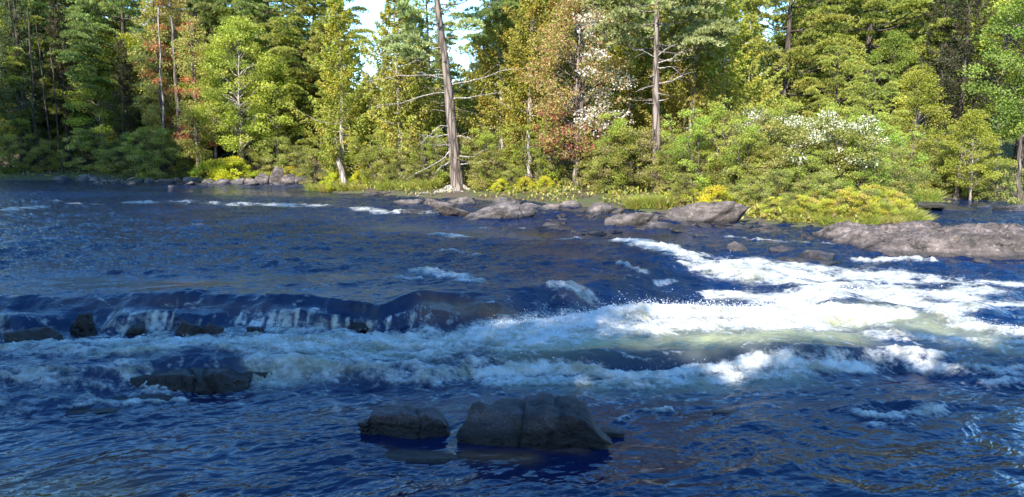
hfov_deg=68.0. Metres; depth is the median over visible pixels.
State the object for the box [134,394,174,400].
rock
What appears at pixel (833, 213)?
grass tuft
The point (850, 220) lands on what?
grass tuft
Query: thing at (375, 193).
rock
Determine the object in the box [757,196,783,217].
herb clump
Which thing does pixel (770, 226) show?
stone
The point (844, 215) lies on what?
grass tuft
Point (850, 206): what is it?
grass tuft
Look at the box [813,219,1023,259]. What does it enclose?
rock ledge
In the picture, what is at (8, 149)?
shrub
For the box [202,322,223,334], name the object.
rock
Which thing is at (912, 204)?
herb clump
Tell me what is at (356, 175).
yellow shrub
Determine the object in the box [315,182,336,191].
grass tuft
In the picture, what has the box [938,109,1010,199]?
broadleaf tree
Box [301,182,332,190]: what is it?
grass tuft
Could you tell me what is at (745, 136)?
sapling
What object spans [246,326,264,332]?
rock
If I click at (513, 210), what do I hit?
rock
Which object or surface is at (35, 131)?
bare trunk
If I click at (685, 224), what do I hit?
stone
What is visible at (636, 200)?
grass tuft
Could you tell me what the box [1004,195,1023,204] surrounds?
shrub
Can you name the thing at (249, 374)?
rock
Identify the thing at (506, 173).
shrub
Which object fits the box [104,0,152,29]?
pine tree
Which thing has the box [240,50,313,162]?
broadleaf tree
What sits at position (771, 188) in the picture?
shrub
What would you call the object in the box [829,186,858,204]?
herb clump
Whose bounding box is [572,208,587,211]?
rock
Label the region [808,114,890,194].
shrub
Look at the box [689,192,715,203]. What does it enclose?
herb clump
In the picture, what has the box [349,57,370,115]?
pine tree
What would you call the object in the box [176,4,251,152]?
pine tree
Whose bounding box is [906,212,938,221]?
grass tuft
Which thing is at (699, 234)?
rock
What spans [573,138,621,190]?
shrub
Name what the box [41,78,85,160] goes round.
cedar tree
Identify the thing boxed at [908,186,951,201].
grass tuft
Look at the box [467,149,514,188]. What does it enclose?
shrub
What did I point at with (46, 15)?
pine tree
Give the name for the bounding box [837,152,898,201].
shrub
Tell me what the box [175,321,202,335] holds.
rock
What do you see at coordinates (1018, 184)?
bare trunk
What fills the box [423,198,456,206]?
rock
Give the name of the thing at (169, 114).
pine tree
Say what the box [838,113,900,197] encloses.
sapling
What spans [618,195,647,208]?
grass tuft
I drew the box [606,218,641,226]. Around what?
rock
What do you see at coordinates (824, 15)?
pine tree
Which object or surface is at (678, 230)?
rock
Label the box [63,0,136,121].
pine tree
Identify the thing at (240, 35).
broadleaf tree
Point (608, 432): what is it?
rock
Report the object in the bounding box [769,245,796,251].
rock
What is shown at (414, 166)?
shrub
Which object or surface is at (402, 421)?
boulder
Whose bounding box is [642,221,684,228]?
rock
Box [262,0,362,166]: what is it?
pine tree
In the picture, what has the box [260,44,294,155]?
cedar tree
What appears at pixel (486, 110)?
broadleaf tree
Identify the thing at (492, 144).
sapling
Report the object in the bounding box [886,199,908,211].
herb clump
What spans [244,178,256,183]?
rock
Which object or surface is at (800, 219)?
grass tuft
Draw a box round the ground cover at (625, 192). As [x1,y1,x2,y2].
[0,103,1023,225]
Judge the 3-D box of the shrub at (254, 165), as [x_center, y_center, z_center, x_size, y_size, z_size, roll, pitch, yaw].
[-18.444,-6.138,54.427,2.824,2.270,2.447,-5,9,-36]
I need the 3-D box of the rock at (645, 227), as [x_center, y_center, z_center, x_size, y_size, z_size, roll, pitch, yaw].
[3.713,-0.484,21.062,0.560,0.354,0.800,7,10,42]
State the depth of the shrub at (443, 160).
38.47 m
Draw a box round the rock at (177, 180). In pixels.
[173,178,181,182]
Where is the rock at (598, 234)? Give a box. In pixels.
[593,232,605,235]
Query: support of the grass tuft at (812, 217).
on the ground at (584, 200)
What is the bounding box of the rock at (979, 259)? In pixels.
[971,257,991,263]
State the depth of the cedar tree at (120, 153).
65.43 m
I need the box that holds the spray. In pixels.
[13,248,1022,373]
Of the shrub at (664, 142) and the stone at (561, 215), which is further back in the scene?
the shrub at (664, 142)
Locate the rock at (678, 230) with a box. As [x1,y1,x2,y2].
[670,229,690,232]
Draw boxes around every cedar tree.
[0,54,18,154]
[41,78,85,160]
[93,101,140,157]
[172,98,217,158]
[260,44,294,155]
[285,32,344,168]
[286,0,378,180]
[344,75,396,180]
[349,0,440,180]
[377,14,454,178]
[437,100,448,162]
[454,10,544,180]
[486,0,571,178]
[503,0,595,170]
[509,1,543,133]
[587,0,669,165]
[609,30,647,130]
[634,0,715,143]
[635,1,756,180]
[677,0,775,144]
[723,13,786,143]
[765,0,830,139]
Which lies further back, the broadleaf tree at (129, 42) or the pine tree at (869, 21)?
the broadleaf tree at (129, 42)
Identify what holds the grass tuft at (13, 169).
on the ground at (584, 200)
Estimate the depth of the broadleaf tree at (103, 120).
59.45 m
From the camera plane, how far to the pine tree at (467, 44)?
49.62 m
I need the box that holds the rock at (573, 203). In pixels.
[559,200,581,206]
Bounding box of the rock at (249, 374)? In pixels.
[243,371,271,378]
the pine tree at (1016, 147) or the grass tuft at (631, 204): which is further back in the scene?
the pine tree at (1016, 147)
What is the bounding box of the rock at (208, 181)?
[202,179,214,182]
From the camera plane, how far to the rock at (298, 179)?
50.31 m
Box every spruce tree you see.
[0,0,53,169]
[9,0,69,163]
[60,30,105,165]
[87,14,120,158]
[295,56,313,165]
[461,34,492,156]
[546,2,600,168]
[725,1,770,104]
[766,23,783,86]
[767,1,783,88]
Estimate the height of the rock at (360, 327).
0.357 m
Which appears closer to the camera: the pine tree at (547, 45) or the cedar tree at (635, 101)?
the cedar tree at (635, 101)
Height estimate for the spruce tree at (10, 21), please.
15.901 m
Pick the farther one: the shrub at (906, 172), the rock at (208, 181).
the rock at (208, 181)
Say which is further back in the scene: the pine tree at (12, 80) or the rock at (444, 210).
the pine tree at (12, 80)
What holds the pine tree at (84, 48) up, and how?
on the ground at (584, 200)
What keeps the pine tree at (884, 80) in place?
on the ground at (584, 200)
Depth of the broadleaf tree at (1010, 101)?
34.87 m
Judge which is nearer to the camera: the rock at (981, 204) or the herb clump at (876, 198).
the herb clump at (876, 198)
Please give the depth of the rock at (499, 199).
30.47 m
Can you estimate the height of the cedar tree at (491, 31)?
8.742 m
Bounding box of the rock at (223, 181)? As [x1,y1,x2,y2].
[212,179,231,183]
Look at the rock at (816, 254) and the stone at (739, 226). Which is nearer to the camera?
the rock at (816, 254)
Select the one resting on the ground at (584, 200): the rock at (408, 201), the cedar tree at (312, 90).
the cedar tree at (312, 90)
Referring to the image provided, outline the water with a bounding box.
[0,180,1023,496]
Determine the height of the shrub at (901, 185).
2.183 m
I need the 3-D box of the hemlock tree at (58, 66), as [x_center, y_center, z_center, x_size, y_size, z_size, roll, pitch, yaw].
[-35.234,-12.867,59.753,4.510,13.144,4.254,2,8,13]
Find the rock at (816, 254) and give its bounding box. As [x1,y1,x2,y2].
[796,250,834,259]
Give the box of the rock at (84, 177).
[75,174,90,180]
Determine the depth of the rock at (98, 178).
53.81 m
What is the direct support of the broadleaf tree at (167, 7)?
on the ground at (584, 200)
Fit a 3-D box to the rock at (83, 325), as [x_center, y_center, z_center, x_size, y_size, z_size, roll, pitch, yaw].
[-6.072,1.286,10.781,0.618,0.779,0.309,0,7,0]
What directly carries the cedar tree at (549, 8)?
on the ground at (584, 200)
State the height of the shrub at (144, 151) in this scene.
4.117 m
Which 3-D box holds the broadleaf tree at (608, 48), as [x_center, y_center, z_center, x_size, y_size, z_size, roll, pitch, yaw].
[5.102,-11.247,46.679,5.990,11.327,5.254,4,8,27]
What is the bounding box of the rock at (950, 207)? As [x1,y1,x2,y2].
[914,202,976,209]
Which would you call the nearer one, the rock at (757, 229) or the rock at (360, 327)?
the rock at (360, 327)
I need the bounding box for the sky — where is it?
[124,0,788,88]
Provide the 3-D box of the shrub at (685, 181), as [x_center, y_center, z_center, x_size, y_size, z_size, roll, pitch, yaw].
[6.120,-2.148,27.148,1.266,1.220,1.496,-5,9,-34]
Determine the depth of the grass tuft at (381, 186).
38.22 m
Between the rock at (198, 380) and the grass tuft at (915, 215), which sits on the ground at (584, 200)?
the grass tuft at (915, 215)
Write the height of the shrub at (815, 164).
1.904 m
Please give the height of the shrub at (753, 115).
3.338 m
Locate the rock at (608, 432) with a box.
[598,426,624,437]
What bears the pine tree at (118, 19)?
on the ground at (584, 200)
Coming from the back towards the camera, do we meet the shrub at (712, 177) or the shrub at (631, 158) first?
the shrub at (631, 158)
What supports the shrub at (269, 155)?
on the ground at (584, 200)
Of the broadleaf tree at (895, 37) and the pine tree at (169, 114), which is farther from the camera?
the pine tree at (169, 114)
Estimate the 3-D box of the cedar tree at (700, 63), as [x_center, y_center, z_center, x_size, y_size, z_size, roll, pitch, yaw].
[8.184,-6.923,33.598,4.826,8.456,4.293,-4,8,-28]
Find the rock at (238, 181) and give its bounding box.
[230,178,245,183]
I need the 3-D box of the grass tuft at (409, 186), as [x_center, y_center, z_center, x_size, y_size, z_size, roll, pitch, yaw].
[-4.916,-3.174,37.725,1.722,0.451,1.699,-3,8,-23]
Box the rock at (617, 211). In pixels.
[610,208,623,213]
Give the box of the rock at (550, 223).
[543,222,563,225]
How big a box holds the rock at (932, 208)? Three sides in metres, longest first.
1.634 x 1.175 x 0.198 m
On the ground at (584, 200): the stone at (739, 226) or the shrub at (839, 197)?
the shrub at (839, 197)
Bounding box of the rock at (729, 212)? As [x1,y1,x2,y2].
[665,201,750,223]
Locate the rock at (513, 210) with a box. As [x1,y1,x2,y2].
[461,202,537,219]
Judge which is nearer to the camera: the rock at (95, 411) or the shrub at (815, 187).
the rock at (95, 411)
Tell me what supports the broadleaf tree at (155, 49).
on the ground at (584, 200)
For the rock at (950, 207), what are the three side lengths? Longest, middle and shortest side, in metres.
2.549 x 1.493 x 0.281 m
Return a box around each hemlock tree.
[25,0,88,167]
[97,38,143,169]
[899,0,982,171]
[923,0,1007,185]
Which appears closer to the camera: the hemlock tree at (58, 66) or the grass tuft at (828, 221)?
the grass tuft at (828, 221)
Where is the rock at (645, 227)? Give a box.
[633,224,655,229]
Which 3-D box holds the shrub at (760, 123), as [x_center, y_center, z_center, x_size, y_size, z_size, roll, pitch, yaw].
[10.328,-3.602,28.853,3.083,3.071,2.741,-6,10,-41]
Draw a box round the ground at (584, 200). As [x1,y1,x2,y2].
[0,89,1023,226]
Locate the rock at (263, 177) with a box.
[255,173,268,183]
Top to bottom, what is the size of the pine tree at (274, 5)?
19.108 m
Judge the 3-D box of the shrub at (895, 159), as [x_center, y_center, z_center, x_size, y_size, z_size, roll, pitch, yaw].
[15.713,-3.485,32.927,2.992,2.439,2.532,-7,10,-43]
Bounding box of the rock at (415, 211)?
[399,209,430,213]
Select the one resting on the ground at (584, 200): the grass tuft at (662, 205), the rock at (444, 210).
the grass tuft at (662, 205)
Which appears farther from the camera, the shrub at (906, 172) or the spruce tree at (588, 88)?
the spruce tree at (588, 88)
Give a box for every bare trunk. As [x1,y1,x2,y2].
[13,0,31,169]
[16,7,38,169]
[31,23,53,170]
[41,47,62,173]
[154,7,165,174]
[161,15,189,176]
[170,109,189,175]
[182,26,207,176]
[422,132,437,180]
[521,130,538,185]
[535,119,561,179]
[556,99,593,189]
[938,125,964,198]
[993,135,1023,203]
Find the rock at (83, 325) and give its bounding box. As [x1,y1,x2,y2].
[69,312,96,336]
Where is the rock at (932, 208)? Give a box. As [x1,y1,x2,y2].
[915,206,944,209]
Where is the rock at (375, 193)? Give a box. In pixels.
[358,191,393,195]
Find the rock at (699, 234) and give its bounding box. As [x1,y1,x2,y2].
[693,233,707,235]
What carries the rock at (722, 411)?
in the water
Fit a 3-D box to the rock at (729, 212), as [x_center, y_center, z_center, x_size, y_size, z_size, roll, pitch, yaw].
[5.826,-0.785,22.835,2.558,1.258,0.951,-5,0,27]
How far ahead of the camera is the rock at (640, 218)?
21.72 m
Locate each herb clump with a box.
[607,190,616,197]
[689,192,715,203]
[749,205,763,215]
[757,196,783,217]
[788,194,819,216]
[805,190,822,199]
[809,198,834,217]
[820,199,845,217]
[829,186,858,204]
[830,190,880,219]
[851,195,896,215]
[859,183,899,205]
[870,201,898,218]
[878,189,913,206]
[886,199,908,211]
[899,203,925,211]
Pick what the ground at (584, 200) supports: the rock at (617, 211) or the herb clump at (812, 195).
the herb clump at (812, 195)
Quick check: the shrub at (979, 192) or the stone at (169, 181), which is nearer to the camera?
the shrub at (979, 192)
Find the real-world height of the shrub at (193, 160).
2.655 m
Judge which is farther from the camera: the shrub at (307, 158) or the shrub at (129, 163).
the shrub at (129, 163)
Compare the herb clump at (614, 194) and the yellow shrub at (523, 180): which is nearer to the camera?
the herb clump at (614, 194)
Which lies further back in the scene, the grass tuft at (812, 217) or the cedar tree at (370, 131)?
the cedar tree at (370, 131)
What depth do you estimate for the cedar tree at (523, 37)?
35.79 m
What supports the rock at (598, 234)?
in the water
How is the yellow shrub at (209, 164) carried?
on the ground at (584, 200)
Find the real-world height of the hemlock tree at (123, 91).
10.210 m
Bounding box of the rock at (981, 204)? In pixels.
[969,202,990,206]
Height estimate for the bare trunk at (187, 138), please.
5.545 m
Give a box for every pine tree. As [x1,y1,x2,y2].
[0,0,74,166]
[0,0,84,95]
[0,7,51,164]
[3,0,131,156]
[29,0,118,151]
[43,0,186,157]
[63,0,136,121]
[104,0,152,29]
[105,3,153,132]
[126,0,264,160]
[130,37,216,159]
[176,0,279,157]
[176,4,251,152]
[182,0,335,162]
[187,15,252,160]
[192,0,291,163]
[250,0,378,169]
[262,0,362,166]
[265,1,316,87]
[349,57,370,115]
[367,0,523,193]
[380,0,475,146]
[424,71,466,150]
[458,0,607,154]
[464,0,556,102]
[486,0,564,127]
[575,0,670,118]
[579,0,739,192]
[647,0,771,98]
[713,0,870,136]
[760,0,900,119]
[793,0,974,152]
[799,44,886,144]
[845,64,908,173]
[848,0,1012,141]
[857,10,931,113]
[910,3,1023,150]
[940,0,1023,164]
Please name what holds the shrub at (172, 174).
on the ground at (584, 200)
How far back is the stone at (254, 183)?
47.72 m
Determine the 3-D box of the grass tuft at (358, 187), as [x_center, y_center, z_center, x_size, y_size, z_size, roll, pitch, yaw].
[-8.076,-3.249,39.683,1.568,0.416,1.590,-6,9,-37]
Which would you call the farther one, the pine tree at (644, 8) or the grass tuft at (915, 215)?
the pine tree at (644, 8)
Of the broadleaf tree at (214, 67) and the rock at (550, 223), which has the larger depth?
the broadleaf tree at (214, 67)
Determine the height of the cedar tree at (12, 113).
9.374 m
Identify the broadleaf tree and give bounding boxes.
[62,58,130,165]
[75,32,144,161]
[91,31,167,159]
[118,37,170,154]
[128,0,187,170]
[148,0,199,151]
[169,14,222,176]
[172,43,251,166]
[185,15,281,177]
[221,73,258,160]
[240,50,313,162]
[419,51,474,169]
[467,60,499,130]
[514,0,639,188]
[555,1,640,145]
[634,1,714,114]
[814,0,865,105]
[859,29,932,146]
[888,69,958,187]
[928,0,1023,170]
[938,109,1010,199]
[955,0,1023,143]
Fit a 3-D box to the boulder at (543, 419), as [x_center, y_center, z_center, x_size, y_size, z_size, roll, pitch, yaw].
[0.170,1.972,7.758,1.635,0.890,0.712,0,7,0]
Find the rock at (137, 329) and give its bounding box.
[125,320,146,335]
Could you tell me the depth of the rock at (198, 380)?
9.11 m
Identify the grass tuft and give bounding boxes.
[0,164,19,173]
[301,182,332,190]
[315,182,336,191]
[330,178,364,190]
[345,184,372,190]
[370,179,394,190]
[389,179,413,189]
[399,181,420,189]
[411,176,443,189]
[539,187,556,192]
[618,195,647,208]
[622,195,662,203]
[633,193,671,207]
[648,194,684,208]
[775,200,825,216]
[780,213,810,221]
[798,209,830,220]
[815,214,843,224]
[816,211,853,217]
[824,202,861,208]
[827,211,873,219]
[828,216,866,223]
[852,213,886,224]
[872,210,904,218]
[876,214,908,224]
[888,205,931,221]
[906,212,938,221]
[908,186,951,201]
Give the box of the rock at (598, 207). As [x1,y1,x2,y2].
[585,202,612,213]
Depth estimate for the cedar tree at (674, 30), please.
36.93 m
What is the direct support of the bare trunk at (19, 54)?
on the ground at (584, 200)
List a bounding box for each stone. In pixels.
[162,180,173,182]
[244,182,259,184]
[556,213,567,218]
[586,212,600,216]
[588,230,602,233]
[680,222,693,226]
[697,223,710,227]
[714,223,724,226]
[732,223,750,229]
[760,222,779,229]
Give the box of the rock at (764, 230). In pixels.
[758,229,774,232]
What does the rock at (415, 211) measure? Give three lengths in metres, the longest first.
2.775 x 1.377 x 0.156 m
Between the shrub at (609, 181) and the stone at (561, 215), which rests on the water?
the stone at (561, 215)
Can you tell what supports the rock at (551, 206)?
in the water
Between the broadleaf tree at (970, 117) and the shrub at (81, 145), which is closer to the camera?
the broadleaf tree at (970, 117)
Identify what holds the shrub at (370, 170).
on the ground at (584, 200)
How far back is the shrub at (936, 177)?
35.41 m
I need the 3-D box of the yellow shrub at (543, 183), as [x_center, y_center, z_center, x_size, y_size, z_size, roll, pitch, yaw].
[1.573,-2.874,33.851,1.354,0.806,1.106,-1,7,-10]
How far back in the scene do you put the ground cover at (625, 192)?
33.05 m
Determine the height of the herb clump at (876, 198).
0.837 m
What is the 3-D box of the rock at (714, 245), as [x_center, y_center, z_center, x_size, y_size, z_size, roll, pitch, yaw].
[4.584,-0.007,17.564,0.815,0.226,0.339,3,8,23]
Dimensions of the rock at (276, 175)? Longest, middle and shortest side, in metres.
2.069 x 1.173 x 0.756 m
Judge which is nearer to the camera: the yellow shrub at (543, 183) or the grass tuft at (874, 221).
the grass tuft at (874, 221)
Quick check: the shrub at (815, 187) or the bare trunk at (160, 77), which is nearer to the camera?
the shrub at (815, 187)
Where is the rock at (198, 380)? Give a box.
[129,367,251,393]
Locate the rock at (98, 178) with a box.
[88,177,104,181]
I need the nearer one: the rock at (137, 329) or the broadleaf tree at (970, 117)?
the rock at (137, 329)
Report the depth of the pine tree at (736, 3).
45.79 m
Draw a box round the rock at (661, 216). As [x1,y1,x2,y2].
[635,212,665,219]
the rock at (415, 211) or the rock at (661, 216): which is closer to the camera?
the rock at (661, 216)
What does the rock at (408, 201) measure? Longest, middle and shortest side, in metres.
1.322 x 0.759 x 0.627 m
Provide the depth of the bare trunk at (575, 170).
32.82 m
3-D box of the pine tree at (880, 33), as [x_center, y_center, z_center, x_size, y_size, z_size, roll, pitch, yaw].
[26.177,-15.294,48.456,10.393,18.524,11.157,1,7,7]
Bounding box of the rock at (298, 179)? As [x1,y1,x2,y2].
[295,175,307,182]
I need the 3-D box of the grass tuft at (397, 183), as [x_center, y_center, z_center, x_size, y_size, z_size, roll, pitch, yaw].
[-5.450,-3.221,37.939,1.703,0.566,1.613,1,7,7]
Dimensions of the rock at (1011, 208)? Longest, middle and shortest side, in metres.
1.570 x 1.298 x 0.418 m
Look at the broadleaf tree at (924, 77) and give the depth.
35.95 m
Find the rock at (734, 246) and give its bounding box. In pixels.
[726,241,748,250]
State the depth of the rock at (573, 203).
28.91 m
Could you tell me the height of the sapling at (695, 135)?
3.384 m
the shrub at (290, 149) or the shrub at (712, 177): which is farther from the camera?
the shrub at (290, 149)
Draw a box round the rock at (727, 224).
[711,222,733,225]
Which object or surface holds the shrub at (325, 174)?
on the ground at (584, 200)
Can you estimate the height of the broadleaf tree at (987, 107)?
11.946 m
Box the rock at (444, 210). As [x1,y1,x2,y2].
[433,204,472,216]
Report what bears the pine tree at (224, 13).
on the ground at (584, 200)
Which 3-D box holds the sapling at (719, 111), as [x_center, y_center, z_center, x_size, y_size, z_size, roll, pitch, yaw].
[8.116,-3.620,27.587,3.202,3.760,2.648,1,7,11]
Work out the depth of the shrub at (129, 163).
55.97 m
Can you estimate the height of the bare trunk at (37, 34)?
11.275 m
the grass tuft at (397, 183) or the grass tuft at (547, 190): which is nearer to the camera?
the grass tuft at (547, 190)
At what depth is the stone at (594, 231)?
20.15 m
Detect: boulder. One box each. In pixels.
[357,404,449,438]
[456,391,612,449]
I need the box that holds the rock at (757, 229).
[752,227,767,230]
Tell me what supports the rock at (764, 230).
in the water
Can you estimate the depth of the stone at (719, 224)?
22.01 m
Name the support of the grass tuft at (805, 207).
on the ground at (584, 200)
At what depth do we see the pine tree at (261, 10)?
58.00 m
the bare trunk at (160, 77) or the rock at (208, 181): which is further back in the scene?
the bare trunk at (160, 77)
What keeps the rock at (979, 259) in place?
in the water
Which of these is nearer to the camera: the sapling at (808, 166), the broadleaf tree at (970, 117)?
the sapling at (808, 166)
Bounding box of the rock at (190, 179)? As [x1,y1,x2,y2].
[182,177,202,182]
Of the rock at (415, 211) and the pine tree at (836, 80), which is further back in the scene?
the pine tree at (836, 80)
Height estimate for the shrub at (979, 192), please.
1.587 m
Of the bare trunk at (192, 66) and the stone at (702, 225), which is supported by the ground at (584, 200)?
the bare trunk at (192, 66)
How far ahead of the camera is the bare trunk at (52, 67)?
57.62 m
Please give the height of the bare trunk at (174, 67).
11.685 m
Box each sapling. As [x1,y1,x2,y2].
[348,130,396,184]
[400,127,449,180]
[463,126,512,184]
[503,120,561,185]
[583,111,633,191]
[605,130,645,192]
[653,129,692,190]
[659,108,719,199]
[692,96,774,196]
[713,117,771,199]
[763,97,836,191]
[786,149,826,202]
[813,101,893,175]
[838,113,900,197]
[845,151,892,192]
[875,126,931,200]
[926,124,976,194]
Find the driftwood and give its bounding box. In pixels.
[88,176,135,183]
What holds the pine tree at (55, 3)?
on the ground at (584, 200)
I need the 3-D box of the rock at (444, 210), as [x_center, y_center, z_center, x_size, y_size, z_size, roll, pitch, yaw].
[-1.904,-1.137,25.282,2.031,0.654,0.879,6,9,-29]
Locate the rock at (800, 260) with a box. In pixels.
[776,257,840,264]
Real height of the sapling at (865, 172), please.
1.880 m
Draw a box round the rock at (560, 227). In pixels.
[552,225,572,229]
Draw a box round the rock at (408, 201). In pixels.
[394,199,422,204]
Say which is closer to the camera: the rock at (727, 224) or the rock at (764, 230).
the rock at (764, 230)
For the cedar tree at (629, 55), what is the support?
on the ground at (584, 200)
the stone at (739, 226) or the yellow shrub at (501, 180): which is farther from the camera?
the yellow shrub at (501, 180)
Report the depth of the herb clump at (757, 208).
23.80 m
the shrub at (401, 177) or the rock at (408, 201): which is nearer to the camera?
the rock at (408, 201)
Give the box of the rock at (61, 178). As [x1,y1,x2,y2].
[53,176,71,179]
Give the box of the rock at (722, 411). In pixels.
[712,409,738,413]
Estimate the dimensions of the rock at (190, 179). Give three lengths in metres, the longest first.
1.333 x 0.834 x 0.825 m
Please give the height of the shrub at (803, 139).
3.071 m
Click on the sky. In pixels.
(375, 7)
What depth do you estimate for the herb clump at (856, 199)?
21.34 m
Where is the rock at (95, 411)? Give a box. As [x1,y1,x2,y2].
[66,397,131,413]
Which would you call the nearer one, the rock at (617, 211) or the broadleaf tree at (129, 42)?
the rock at (617, 211)
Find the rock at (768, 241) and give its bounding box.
[764,240,779,242]
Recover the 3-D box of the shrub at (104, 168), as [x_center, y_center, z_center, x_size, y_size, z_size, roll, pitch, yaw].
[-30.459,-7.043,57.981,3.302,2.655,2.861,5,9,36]
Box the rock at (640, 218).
[604,212,658,225]
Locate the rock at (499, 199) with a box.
[492,196,521,203]
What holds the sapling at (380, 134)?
on the ground at (584, 200)
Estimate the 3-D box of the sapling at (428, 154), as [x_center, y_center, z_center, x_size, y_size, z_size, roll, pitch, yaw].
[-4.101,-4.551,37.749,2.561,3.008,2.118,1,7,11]
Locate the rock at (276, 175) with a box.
[269,166,282,183]
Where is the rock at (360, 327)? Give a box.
[347,322,368,332]
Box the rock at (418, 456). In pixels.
[384,450,461,462]
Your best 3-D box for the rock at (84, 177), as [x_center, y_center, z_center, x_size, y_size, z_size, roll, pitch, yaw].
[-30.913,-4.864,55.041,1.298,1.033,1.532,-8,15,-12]
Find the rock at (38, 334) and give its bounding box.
[4,326,63,342]
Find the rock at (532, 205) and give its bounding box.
[521,202,541,207]
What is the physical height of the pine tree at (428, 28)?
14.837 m
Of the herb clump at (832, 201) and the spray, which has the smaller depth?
the spray
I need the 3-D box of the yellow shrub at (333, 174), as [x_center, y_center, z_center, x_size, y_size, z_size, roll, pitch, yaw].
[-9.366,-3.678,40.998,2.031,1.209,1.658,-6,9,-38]
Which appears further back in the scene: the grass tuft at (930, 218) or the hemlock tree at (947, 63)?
the hemlock tree at (947, 63)
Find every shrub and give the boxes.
[0,134,33,174]
[19,139,65,172]
[57,127,117,171]
[92,139,132,172]
[104,131,163,178]
[118,125,183,179]
[141,138,194,179]
[165,143,206,176]
[188,157,239,180]
[201,156,258,179]
[238,147,270,177]
[251,135,301,175]
[273,144,313,175]
[283,166,301,176]
[292,147,331,187]
[318,158,350,182]
[319,170,357,191]
[345,145,376,179]
[347,170,367,185]
[349,146,399,186]
[375,146,422,185]
[404,160,432,183]
[413,137,460,182]
[446,135,508,184]
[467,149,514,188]
[487,178,511,192]
[495,163,525,190]
[513,176,539,192]
[524,140,574,185]
[532,176,561,191]
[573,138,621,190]
[574,143,636,193]
[585,126,668,191]
[622,128,670,187]
[639,144,693,194]
[657,150,713,195]
[661,132,697,182]
[665,172,700,203]
[680,125,745,187]
[680,184,741,203]
[699,110,764,171]
[700,143,754,196]
[704,107,784,179]
[706,131,786,195]
[720,184,758,204]
[735,146,811,200]
[737,174,781,205]
[740,115,846,193]
[750,168,806,209]
[753,116,814,184]
[774,192,807,212]
[776,109,859,190]
[776,147,843,196]
[790,131,889,199]
[799,172,854,202]
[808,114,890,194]
[826,196,851,207]
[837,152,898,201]
[854,188,891,210]
[865,143,904,179]
[865,146,930,200]
[887,168,923,206]
[895,142,951,189]
[898,138,968,191]
[928,152,963,188]
[949,167,996,198]
[965,158,1023,200]
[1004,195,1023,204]
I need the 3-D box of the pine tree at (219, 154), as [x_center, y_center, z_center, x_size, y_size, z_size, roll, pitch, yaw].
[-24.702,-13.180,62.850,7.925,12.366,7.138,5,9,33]
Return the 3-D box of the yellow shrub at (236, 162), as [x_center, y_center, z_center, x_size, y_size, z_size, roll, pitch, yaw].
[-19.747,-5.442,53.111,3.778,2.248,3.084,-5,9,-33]
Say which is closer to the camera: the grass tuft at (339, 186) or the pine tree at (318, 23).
the grass tuft at (339, 186)
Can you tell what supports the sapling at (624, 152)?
on the ground at (584, 200)
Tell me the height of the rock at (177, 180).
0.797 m
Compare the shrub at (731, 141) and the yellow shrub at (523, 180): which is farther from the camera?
the yellow shrub at (523, 180)
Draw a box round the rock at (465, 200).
[447,196,475,203]
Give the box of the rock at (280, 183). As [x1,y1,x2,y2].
[273,182,292,184]
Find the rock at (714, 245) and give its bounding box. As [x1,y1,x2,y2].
[704,244,722,245]
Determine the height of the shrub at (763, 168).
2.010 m
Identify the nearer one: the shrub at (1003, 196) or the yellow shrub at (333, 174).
the shrub at (1003, 196)
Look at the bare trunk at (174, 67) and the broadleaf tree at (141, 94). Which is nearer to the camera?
the bare trunk at (174, 67)
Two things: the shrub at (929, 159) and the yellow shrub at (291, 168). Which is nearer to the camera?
the shrub at (929, 159)
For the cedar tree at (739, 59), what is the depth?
33.62 m
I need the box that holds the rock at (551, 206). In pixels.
[537,204,560,209]
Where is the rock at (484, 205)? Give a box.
[472,201,517,207]
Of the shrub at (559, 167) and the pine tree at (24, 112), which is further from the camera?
the pine tree at (24, 112)
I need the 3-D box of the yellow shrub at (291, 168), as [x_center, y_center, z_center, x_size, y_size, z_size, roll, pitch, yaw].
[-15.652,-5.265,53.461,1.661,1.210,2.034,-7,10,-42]
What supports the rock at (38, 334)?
in the water
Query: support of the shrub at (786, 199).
on the ground at (584, 200)
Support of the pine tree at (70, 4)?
on the ground at (584, 200)
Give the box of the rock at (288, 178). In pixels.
[281,174,294,182]
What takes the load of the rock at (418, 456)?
in the water
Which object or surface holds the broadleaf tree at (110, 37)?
on the ground at (584, 200)
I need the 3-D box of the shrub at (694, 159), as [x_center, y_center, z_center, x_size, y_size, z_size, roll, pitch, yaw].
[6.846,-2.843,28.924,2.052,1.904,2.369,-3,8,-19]
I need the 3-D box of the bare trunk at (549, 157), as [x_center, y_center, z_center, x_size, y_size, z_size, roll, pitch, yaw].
[1.744,-4.476,35.812,1.420,3.241,2.383,0,7,0]
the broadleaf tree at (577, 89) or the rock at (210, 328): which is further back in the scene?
the broadleaf tree at (577, 89)
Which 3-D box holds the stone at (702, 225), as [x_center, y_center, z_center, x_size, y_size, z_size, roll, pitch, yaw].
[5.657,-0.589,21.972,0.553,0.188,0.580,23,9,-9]
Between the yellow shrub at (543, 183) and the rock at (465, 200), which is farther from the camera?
the yellow shrub at (543, 183)
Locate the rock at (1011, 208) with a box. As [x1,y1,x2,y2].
[993,205,1023,210]
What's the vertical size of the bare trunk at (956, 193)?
3.790 m
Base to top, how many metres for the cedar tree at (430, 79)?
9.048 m
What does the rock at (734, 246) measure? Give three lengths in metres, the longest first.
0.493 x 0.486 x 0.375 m
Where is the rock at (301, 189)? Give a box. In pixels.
[286,188,311,191]
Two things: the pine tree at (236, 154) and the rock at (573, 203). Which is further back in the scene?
the pine tree at (236, 154)
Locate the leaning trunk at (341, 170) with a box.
[332,138,347,183]

